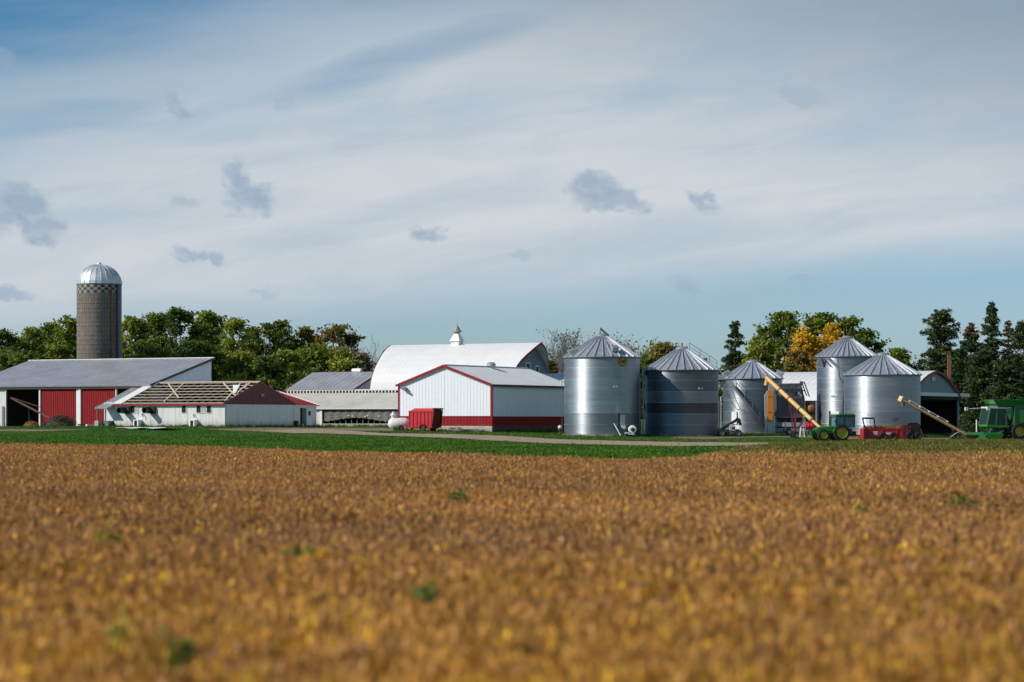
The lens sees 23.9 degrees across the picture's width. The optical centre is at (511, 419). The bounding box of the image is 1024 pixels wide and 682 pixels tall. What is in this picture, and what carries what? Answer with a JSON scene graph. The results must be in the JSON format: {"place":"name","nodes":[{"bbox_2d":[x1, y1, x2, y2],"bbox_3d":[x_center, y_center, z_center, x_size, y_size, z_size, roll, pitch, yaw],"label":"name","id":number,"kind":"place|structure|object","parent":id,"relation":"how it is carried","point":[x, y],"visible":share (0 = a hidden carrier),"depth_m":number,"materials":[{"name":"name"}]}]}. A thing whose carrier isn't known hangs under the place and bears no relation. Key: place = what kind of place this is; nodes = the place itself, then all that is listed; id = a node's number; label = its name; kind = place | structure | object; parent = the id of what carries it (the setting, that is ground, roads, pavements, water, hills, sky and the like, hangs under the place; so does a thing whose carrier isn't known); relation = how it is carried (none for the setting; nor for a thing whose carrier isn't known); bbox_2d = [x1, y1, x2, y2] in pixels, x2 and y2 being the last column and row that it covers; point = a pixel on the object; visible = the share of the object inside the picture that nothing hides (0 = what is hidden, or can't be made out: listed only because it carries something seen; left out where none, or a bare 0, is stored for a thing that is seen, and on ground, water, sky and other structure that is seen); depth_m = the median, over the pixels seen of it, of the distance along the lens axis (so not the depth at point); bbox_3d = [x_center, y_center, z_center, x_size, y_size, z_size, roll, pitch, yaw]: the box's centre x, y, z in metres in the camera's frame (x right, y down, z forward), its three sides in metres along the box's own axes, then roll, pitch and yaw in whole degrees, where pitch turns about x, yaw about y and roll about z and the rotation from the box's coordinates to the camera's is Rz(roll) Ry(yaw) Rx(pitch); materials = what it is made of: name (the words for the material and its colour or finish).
{"place":"outdoors","nodes":[
{"label":"outdoors","id":0,"kind":"place"},
{"bbox_2d":[0,420,1018,459],"bbox_3d":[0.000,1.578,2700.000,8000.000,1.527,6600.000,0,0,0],"label":"ground","id":1,"kind":"structure","parent":0,"point":[155,431],"depth_m":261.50,"materials":[{"name":"green plant"}]},
{"bbox_2d":[0,328,29,354],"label":"leafy tree","id":2,"kind":"object","parent":1,"relation":"on","point":[10,338],"visible":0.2,"depth_m":345.63,"materials":[{"name":"green plant"}]},
{"bbox_2d":[0,348,50,370],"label":"bush","id":3,"kind":"object","parent":1,"relation":"on","point":[9,359],"visible":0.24,"depth_m":333.07,"materials":[{"name":"green plant"}]},
{"bbox_2d":[7,326,48,356],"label":"leafy tree","id":4,"kind":"object","parent":1,"relation":"on","point":[33,337],"visible":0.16,"depth_m":348.63,"materials":[{"name":"green plant"}]},
{"bbox_2d":[10,397,50,425],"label":"elevator conveyor","id":5,"kind":"object","parent":1,"relation":"on","point":[27,406],"visible":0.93,"depth_m":306.39,"materials":[{"name":"grey metal"}]},
{"bbox_2d":[23,420,38,425],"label":"straw heap","id":6,"kind":"object","parent":1,"relation":"on","point":[31,423],"visible":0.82,"depth_m":303.66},
{"bbox_2d":[0,429,87,430],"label":"barn apron","id":7,"kind":"object","parent":1,"relation":"on","point":[38,429],"visible":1,"depth_m":265.77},
{"bbox_2d":[38,321,64,355],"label":"leafy tree","id":8,"kind":"object","parent":1,"relation":"on","point":[48,331],"visible":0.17,"depth_m":355.29,"materials":[{"name":"green plant"}]},
{"bbox_2d":[37,342,75,359],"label":"bush","id":9,"kind":"object","parent":1,"relation":"on","point":[64,352],"visible":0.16,"depth_m":335.51,"materials":[{"name":"green plant"}]},
{"bbox_2d":[43,414,78,425],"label":"brush heap","id":10,"kind":"object","parent":1,"relation":"on","point":[59,420],"visible":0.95,"depth_m":303.41,"materials":[{"name":"brown plant"}]},
{"bbox_2d":[47,314,76,359],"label":"leafy tree","id":11,"kind":"object","parent":1,"relation":"on","point":[68,334],"visible":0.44,"depth_m":348.97,"materials":[{"name":"green plant"}]},
{"bbox_2d":[76,263,121,358],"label":"tower silo","id":12,"kind":"object","parent":1,"relation":"on","point":[99,311],"visible":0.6,"depth_m":328.48,"materials":[{"name":"concrete"}]},
{"bbox_2d":[0,357,214,426],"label":"loafing barn","id":13,"kind":"structure","parent":1,"relation":"on","point":[78,391],"depth_m":312.80,"materials":[{"name":"red"}]},
{"bbox_2d":[95,519,122,549],"bbox_3d":[-5.225,1.785,31.163,0.389,1.011,0.352,0,0,0],"label":"weed","id":14,"kind":"object","parent":1,"relation":"on","point":[116,537],"visible":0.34,"depth_m":31.16,"materials":[{"name":"green plant"}]},
{"bbox_2d":[105,604,138,660],"bbox_3d":[-2.762,1.801,17.155,0.280,0.980,0.258,0,0,-37],"label":"weed","id":15,"kind":"object","parent":1,"relation":"on","point":[115,635],"visible":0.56,"depth_m":17.13,"materials":[{"name":"green plant"}]},
{"bbox_2d":[122,315,153,354],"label":"leafy tree","id":16,"kind":"object","parent":1,"relation":"on","point":[133,326],"visible":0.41,"depth_m":347.39,"materials":[{"name":"green plant"}]},
{"bbox_2d":[122,339,174,358],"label":"bush","id":17,"kind":"object","parent":1,"relation":"on","point":[142,348],"visible":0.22,"depth_m":336.30,"materials":[{"name":"green plant"}]},
{"bbox_2d":[118,427,179,428],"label":"roofing sheet","id":18,"kind":"object","parent":1,"relation":"on","point":[149,427],"visible":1,"depth_m":265.48,"materials":[{"name":"white metal"}]},
{"bbox_2d":[141,311,173,347],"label":"leafy tree","id":19,"kind":"object","parent":1,"relation":"on","point":[156,321],"visible":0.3,"depth_m":352.87,"materials":[{"name":"green plant"}]},
{"bbox_2d":[157,627,200,677],"bbox_3d":[-2.207,1.833,16.069,0.248,0.915,0.227,0,0,43],"label":"weed","id":20,"kind":"object","parent":1,"relation":"on","point":[183,656],"visible":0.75,"depth_m":16.05,"materials":[{"name":"green plant"}]},
{"bbox_2d":[159,306,210,357],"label":"leafy tree","id":21,"kind":"object","parent":1,"relation":"on","point":[174,329],"visible":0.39,"depth_m":349.93,"materials":[{"name":"green plant"}]},
{"bbox_2d":[165,338,228,380],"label":"bush","id":22,"kind":"object","parent":1,"relation":"on","point":[193,348],"visible":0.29,"depth_m":338.87,"materials":[{"name":"green plant"}]},
{"bbox_2d":[94,381,319,426],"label":"hog house","id":23,"kind":"structure","parent":1,"relation":"on","point":[237,403],"depth_m":296.76,"materials":[{"name":"white"}]},
{"bbox_2d":[181,405,186,412],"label":"window","id":24,"kind":"structure","parent":23,"relation":"in","point":[183,407],"depth_m":292.81,"materials":[{"name":"black glass"}]},
{"bbox_2d":[206,405,211,412],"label":"window","id":25,"kind":"structure","parent":23,"relation":"in","point":[208,407],"depth_m":291.06,"materials":[{"name":"glass"}]},
{"bbox_2d":[307,408,311,425],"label":"sliding door","id":26,"kind":"structure","parent":23,"relation":"in","point":[309,410],"depth_m":306.90,"materials":[{"name":"white paint"}]},
{"bbox_2d":[187,309,235,380],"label":"leafy tree","id":27,"kind":"object","parent":1,"relation":"on","point":[204,317],"visible":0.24,"depth_m":354.32,"materials":[{"name":"green plant"}]},
{"bbox_2d":[208,313,230,380],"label":"leafy tree","id":28,"kind":"object","parent":1,"relation":"on","point":[217,322],"visible":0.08,"depth_m":361.53,"materials":[{"name":"green plant"}]},
{"bbox_2d":[213,317,262,380],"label":"leafy tree","id":29,"kind":"object","parent":1,"relation":"on","point":[235,324],"visible":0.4,"depth_m":345.07,"materials":[{"name":"green plant"}]},
{"bbox_2d":[217,350,264,380],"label":"bush","id":30,"kind":"object","parent":1,"relation":"on","point":[235,361],"visible":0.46,"depth_m":337.34,"materials":[{"name":"green plant"}]},
{"bbox_2d":[237,326,263,380],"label":"leafy tree","id":31,"kind":"object","parent":1,"relation":"on","point":[255,330],"visible":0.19,"depth_m":351.46,"materials":[{"name":"green plant"}]},
{"bbox_2d":[250,322,285,384],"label":"leafy tree","id":32,"kind":"object","parent":1,"relation":"on","point":[268,334],"visible":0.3,"depth_m":349.80,"materials":[{"name":"green plant"}]},
{"bbox_2d":[245,354,295,392],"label":"bush","id":33,"kind":"object","parent":1,"relation":"on","point":[269,363],"visible":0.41,"depth_m":334.90,"materials":[{"name":"green plant"}]},
{"bbox_2d":[271,319,303,373],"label":"leafy tree","id":34,"kind":"object","parent":1,"relation":"on","point":[282,331],"visible":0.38,"depth_m":353.23,"materials":[{"name":"green plant"}]},
{"bbox_2d":[270,349,313,392],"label":"bush","id":35,"kind":"object","parent":1,"relation":"on","point":[285,354],"visible":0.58,"depth_m":337.30,"materials":[{"name":"green plant"}]},
{"bbox_2d":[208,428,393,430],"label":"yard","id":36,"kind":"structure","parent":1,"relation":"on","point":[347,429],"depth_m":280.53,"materials":[{"name":"grey gravel"}]},
{"bbox_2d":[282,541,319,556],"bbox_3d":[-2.454,1.833,27.681,0.540,0.915,0.438,0,0,0],"label":"weed","id":37,"kind":"object","parent":1,"relation":"on","point":[298,550],"visible":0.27,"depth_m":27.69,"materials":[{"name":"green plant"}]},
{"bbox_2d":[288,326,321,385],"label":"leafy tree","id":38,"kind":"object","parent":1,"relation":"on","point":[306,333],"visible":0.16,"depth_m":355.36,"materials":[{"name":"green plant"}]},
{"bbox_2d":[286,342,342,377],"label":"bush","id":39,"kind":"object","parent":1,"relation":"on","point":[318,352],"visible":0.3,"depth_m":342.55,"materials":[{"name":"green plant"}]},
{"bbox_2d":[311,323,366,371],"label":"leafy tree","id":40,"kind":"object","parent":1,"relation":"on","point":[344,337],"visible":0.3,"depth_m":349.46,"materials":[{"name":"green plant"}]},
{"bbox_2d":[286,368,397,426],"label":"stall barn","id":41,"kind":"structure","parent":1,"relation":"on","point":[348,398],"depth_m":321.79,"materials":[{"name":"metal"}]},
{"bbox_2d":[324,347,366,371],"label":"bush","id":42,"kind":"object","parent":1,"relation":"on","point":[345,363],"visible":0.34,"depth_m":340.59,"materials":[{"name":"green plant"}]},
{"bbox_2d":[336,335,383,370],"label":"bare tree","id":43,"kind":"object","parent":1,"relation":"on","point":[374,351],"visible":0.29,"depth_m":345.27,"materials":[{"name":"grey plant"}]},
{"bbox_2d":[352,352,375,371],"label":"bush","id":44,"kind":"object","parent":1,"relation":"on","point":[368,364],"visible":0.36,"depth_m":340.48,"materials":[{"name":"green plant"}]},
{"bbox_2d":[388,412,408,430],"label":"propane tank","id":45,"kind":"object","parent":1,"relation":"on","point":[394,423],"visible":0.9,"depth_m":283.44,"materials":[{"name":"white metal"}]},
{"bbox_2d":[404,408,442,430],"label":"box trailer","id":46,"kind":"object","parent":1,"relation":"on","point":[422,419],"visible":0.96,"depth_m":280.58,"materials":[{"name":"red paint"}]},
{"bbox_2d":[412,580,443,612],"bbox_3d":[-0.714,1.831,20.967,0.311,0.920,0.310,0,0,0],"label":"weed","id":47,"kind":"object","parent":1,"relation":"on","point":[427,593],"visible":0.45,"depth_m":20.91,"materials":[{"name":"green plant"}]},
{"bbox_2d":[448,486,468,501],"bbox_3d":[-1.083,1.788,47.183,0.487,1.004,0.550,0,0,0],"label":"weed","id":48,"kind":"object","parent":1,"relation":"on","point":[461,495],"visible":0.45,"depth_m":47.21,"materials":[{"name":"green plant"}]},
{"bbox_2d":[369,325,550,388],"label":"dairy barn","id":49,"kind":"structure","parent":1,"relation":"on","point":[395,365],"depth_m":322.27,"materials":[{"name":"metal"}]},
{"bbox_2d":[449,427,483,431],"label":"board pile","id":50,"kind":"object","parent":1,"relation":"on","point":[461,429],"visible":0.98,"depth_m":283.62,"materials":[{"name":"grey wood"}]},
{"bbox_2d":[395,362,563,431],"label":"machine barn","id":51,"kind":"structure","parent":1,"relation":"on","point":[491,396],"depth_m":289.22,"materials":[{"name":"white metal"}]},
{"bbox_2d":[0,438,1023,681],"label":"soybean crop","id":52,"kind":"object","parent":1,"relation":"on","point":[771,562],"visible":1,"depth_m":25.61,"materials":[{"name":"brown plant"}]},
{"bbox_2d":[544,373,563,380],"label":"lean to","id":53,"kind":"object","parent":1,"relation":"on","point":[555,376],"visible":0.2,"depth_m":320.35,"materials":[{"name":"white metal"}]},
{"bbox_2d":[548,360,563,381],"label":"bush","id":54,"kind":"object","parent":1,"relation":"on","point":[553,366],"visible":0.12,"depth_m":337.32,"materials":[{"name":"green plant"}]},
{"bbox_2d":[535,326,586,372],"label":"bare tree","id":55,"kind":"object","parent":1,"relation":"on","point":[561,354],"visible":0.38,"depth_m":346.31,"materials":[{"name":"grey plant"}]},
{"bbox_2d":[547,328,629,363],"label":"sparse tree","id":56,"kind":"object","parent":1,"relation":"on","point":[571,337],"visible":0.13,"depth_m":348.62,"materials":[{"name":"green plant"}]},
{"bbox_2d":[558,327,640,435],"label":"grain bin","id":57,"kind":"object","parent":1,"relation":"on","point":[601,384],"visible":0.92,"depth_m":274.95,"materials":[{"name":"metal"}]},
{"bbox_2d":[620,415,624,426],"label":"door","id":58,"kind":"structure","parent":57,"relation":"in","point":[622,417],"depth_m":274.77,"materials":[{"name":"grey metal"}]},
{"bbox_2d":[578,332,652,355],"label":"sparse tree","id":59,"kind":"object","parent":1,"relation":"on","point":[630,345],"visible":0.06,"depth_m":349.15,"materials":[{"name":"green plant"}]},
{"bbox_2d":[624,425,639,436],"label":"aeration fan","id":60,"kind":"object","parent":1,"relation":"on","point":[632,429],"visible":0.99,"depth_m":273.60},
{"bbox_2d":[621,337,670,398],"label":"sparse tree","id":61,"kind":"object","parent":1,"relation":"on","point":[641,353],"visible":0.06,"depth_m":344.90,"materials":[{"name":"green plant"}]},
{"bbox_2d":[640,355,659,429],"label":"bush","id":62,"kind":"object","parent":1,"relation":"on","point":[645,361],"visible":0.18,"depth_m":337.15,"materials":[{"name":"green plant"}]},
{"bbox_2d":[645,341,699,361],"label":"leafy tree","id":63,"kind":"object","parent":1,"relation":"on","point":[662,349],"visible":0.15,"depth_m":345.10,"materials":[{"name":"green plant"}]},
{"bbox_2d":[719,367,728,427],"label":"bush","id":64,"kind":"object","parent":1,"relation":"on","point":[720,385],"visible":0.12,"depth_m":333.28,"materials":[{"name":"green plant"}]},
{"bbox_2d":[719,321,747,419],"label":"fir tree","id":65,"kind":"object","parent":1,"relation":"on","point":[732,358],"visible":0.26,"depth_m":341.55,"materials":[{"name":"green plant"}]},
{"bbox_2d":[719,360,783,433],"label":"grain bin","id":66,"kind":"object","parent":1,"relation":"on","point":[745,389],"visible":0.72,"depth_m":294.88,"materials":[{"name":"metal"}]},
{"bbox_2d":[732,412,736,423],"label":"access door","id":67,"kind":"structure","parent":66,"relation":"in","point":[734,414],"depth_m":295.14,"materials":[{"name":"white paint"}]},
{"bbox_2d":[738,339,783,371],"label":"leafy tree","id":68,"kind":"object","parent":1,"relation":"on","point":[761,350],"visible":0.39,"depth_m":339.36,"materials":[{"name":"green plant"}]},
{"bbox_2d":[750,310,814,370],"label":"leafy tree","id":69,"kind":"object","parent":1,"relation":"on","point":[784,320],"visible":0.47,"depth_m":348.73,"materials":[{"name":"green plant"}]},
{"bbox_2d":[764,381,815,434],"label":"grain dryer","id":70,"kind":"object","parent":1,"relation":"on","point":[776,406],"visible":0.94,"depth_m":288.20,"materials":[{"name":"grey metal"}]},
{"bbox_2d":[781,350,816,371],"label":"leafy tree","id":71,"kind":"object","parent":1,"relation":"on","point":[793,363],"visible":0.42,"depth_m":332.90,"materials":[{"name":"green plant"}]},
{"bbox_2d":[782,325,823,371],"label":"leafy tree","id":72,"kind":"object","parent":1,"relation":"on","point":[804,337],"visible":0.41,"depth_m":338.36,"materials":[{"name":"yellow plant"}]},
{"bbox_2d":[782,312,841,367],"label":"leafy tree","id":73,"kind":"object","parent":1,"relation":"on","point":[819,320],"visible":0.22,"depth_m":350.93,"materials":[{"name":"green plant"}]},
{"bbox_2d":[674,435,954,439],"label":"farmyard","id":74,"kind":"structure","parent":1,"relation":"on","point":[810,436],"depth_m":276.09,"materials":[{"name":"grey gravel"}]},
{"bbox_2d":[640,343,719,436],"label":"grain bin","id":75,"kind":"object","parent":74,"relation":"on","point":[682,390],"visible":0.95,"depth_m":278.32,"materials":[{"name":"metal"}]},
{"bbox_2d":[717,417,741,436],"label":"grain conveyor","id":76,"kind":"object","parent":74,"relation":"on","point":[722,431],"visible":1,"depth_m":278.50,"materials":[{"name":"black metal"}]},
{"bbox_2d":[764,375,820,437],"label":"grain auger","id":77,"kind":"object","parent":74,"relation":"on","point":[794,433],"visible":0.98,"depth_m":273.64,"materials":[{"name":"yellow paint"}]},
{"bbox_2d":[805,423,813,436],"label":"fuel drum","id":78,"kind":"object","parent":74,"relation":"on","point":[809,426],"visible":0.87,"depth_m":275.68,"materials":[{"name":"red paint"}]},
{"bbox_2d":[901,422,922,438],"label":"forage wagon","id":79,"kind":"object","parent":74,"relation":"on","point":[913,430],"visible":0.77,"depth_m":269.32,"materials":[{"name":"red paint"}]},
{"bbox_2d":[898,396,977,438],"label":"portable auger","id":80,"kind":"object","parent":74,"relation":"on","point":[903,401],"visible":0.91,"depth_m":269.56,"materials":[{"name":"beige metal"}]},
{"bbox_2d":[813,322,842,368],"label":"leafy tree","id":81,"kind":"object","parent":1,"relation":"on","point":[831,331],"visible":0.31,"depth_m":337.47,"materials":[{"name":"yellow plant"}]},
{"bbox_2d":[809,414,859,440],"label":"tractor","id":82,"kind":"object","parent":1,"relation":"on","point":[839,427],"visible":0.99,"depth_m":262.76,"materials":[{"name":"green paint"}]},
{"bbox_2d":[815,331,875,425],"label":"grain bin","id":83,"kind":"object","parent":1,"relation":"on","point":[837,360],"visible":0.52,"depth_m":287.43,"materials":[{"name":"metal"}]},
{"bbox_2d":[828,315,875,349],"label":"leafy tree","id":84,"kind":"object","parent":1,"relation":"on","point":[848,325],"visible":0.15,"depth_m":352.63,"materials":[{"name":"green plant"}]},
{"bbox_2d":[837,502,868,513],"bbox_3d":[5.814,1.832,41.105,0.547,0.917,0.585,0,0,-26],"label":"weed","id":85,"kind":"object","parent":1,"relation":"on","point":[860,506],"visible":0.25,"depth_m":41.03,"materials":[{"name":"green plant"}]},
{"bbox_2d":[852,328,891,354],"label":"leafy tree","id":86,"kind":"object","parent":1,"relation":"on","point":[865,339],"visible":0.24,"depth_m":349.36,"materials":[{"name":"green plant"}]},
{"bbox_2d":[776,370,969,434],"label":"machine shed","id":87,"kind":"structure","parent":1,"relation":"on","point":[941,395],"depth_m":313.10,"materials":[{"name":"metal"}]},
{"bbox_2d":[849,418,905,439],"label":"manure spreader","id":88,"kind":"object","parent":1,"relation":"on","point":[882,432],"visible":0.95,"depth_m":265.47,"materials":[{"name":"red paint"}]},
{"bbox_2d":[843,352,923,436],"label":"grain bin","id":89,"kind":"object","parent":1,"relation":"on","point":[877,385],"visible":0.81,"depth_m":276.46,"materials":[{"name":"metal"}]},
{"bbox_2d":[887,347,924,370],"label":"leafy tree","id":90,"kind":"object","parent":1,"relation":"on","point":[900,354],"visible":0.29,"depth_m":343.68,"materials":[{"name":"green plant"}]},
{"bbox_2d":[916,308,960,373],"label":"pine tree","id":91,"kind":"object","parent":1,"relation":"on","point":[937,357],"visible":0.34,"depth_m":344.24,"materials":[{"name":"green plant"}]},
{"bbox_2d":[947,355,951,378],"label":"utility post","id":92,"kind":"object","parent":1,"relation":"on","point":[949,362],"visible":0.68,"depth_m":321.80,"materials":[{"name":"brown wood"}]},
{"bbox_2d":[945,346,974,431],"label":"spruce tree","id":93,"kind":"object","parent":1,"relation":"on","point":[960,362],"visible":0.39,"depth_m":333.38,"materials":[{"name":"green plant"}]},
{"bbox_2d":[942,493,988,505],"bbox_3d":[8.406,1.822,45.053,1.116,0.938,0.623,0,0,31],"label":"weed","id":94,"kind":"object","parent":1,"relation":"on","point":[962,498],"visible":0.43,"depth_m":45.04,"materials":[{"name":"green plant"}]},
{"bbox_2d":[959,322,984,377],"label":"spruce tree","id":95,"kind":"object","parent":1,"relation":"on","point":[971,336],"visible":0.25,"depth_m":339.50,"materials":[{"name":"green plant"}]},
{"bbox_2d":[959,349,999,433],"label":"spruce tree","id":96,"kind":"object","parent":1,"relation":"on","point":[980,366],"visible":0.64,"depth_m":330.19,"materials":[{"name":"green plant"}]},
{"bbox_2d":[975,301,1005,385],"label":"spruce tree","id":97,"kind":"object","parent":1,"relation":"on","point":[991,310],"visible":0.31,"depth_m":337.52,"materials":[{"name":"green plant"}]},
{"bbox_2d":[959,399,1023,438],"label":"combine harvester","id":98,"kind":"object","parent":1,"relation":"on","point":[1005,417],"visible":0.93,"depth_m":268.58,"materials":[{"name":"green paint"}]},
{"bbox_2d":[979,353,1023,431],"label":"spruce tree","id":99,"kind":"object","parent":1,"relation":"on","point":[1009,387],"visible":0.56,"depth_m":327.12,"materials":[{"name":"green plant"}]},
{"bbox_2d":[1000,320,1018,357],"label":"spruce tree","id":100,"kind":"object","parent":1,"relation":"on","point":[1008,350],"visible":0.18,"depth_m":341.77,"materials":[{"name":"green plant"}]},
{"bbox_2d":[1000,319,1023,392],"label":"spruce tree","id":101,"kind":"object","parent":1,"relation":"on","point":[1017,341],"visible":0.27,"depth_m":334.33,"materials":[{"name":"green plant"}]},
{"bbox_2d":[0,0,1023,404],"label":"sky","id":102,"kind":"structure","parent":0,"point":[398,172],"materials":[{"name":"blue"}]},
{"bbox_2d":[258,429,771,445],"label":"road","id":103,"kind":"structure","parent":0,"point":[509,438],"depth_m":243.04,"materials":[{"name":"grey gravel"}]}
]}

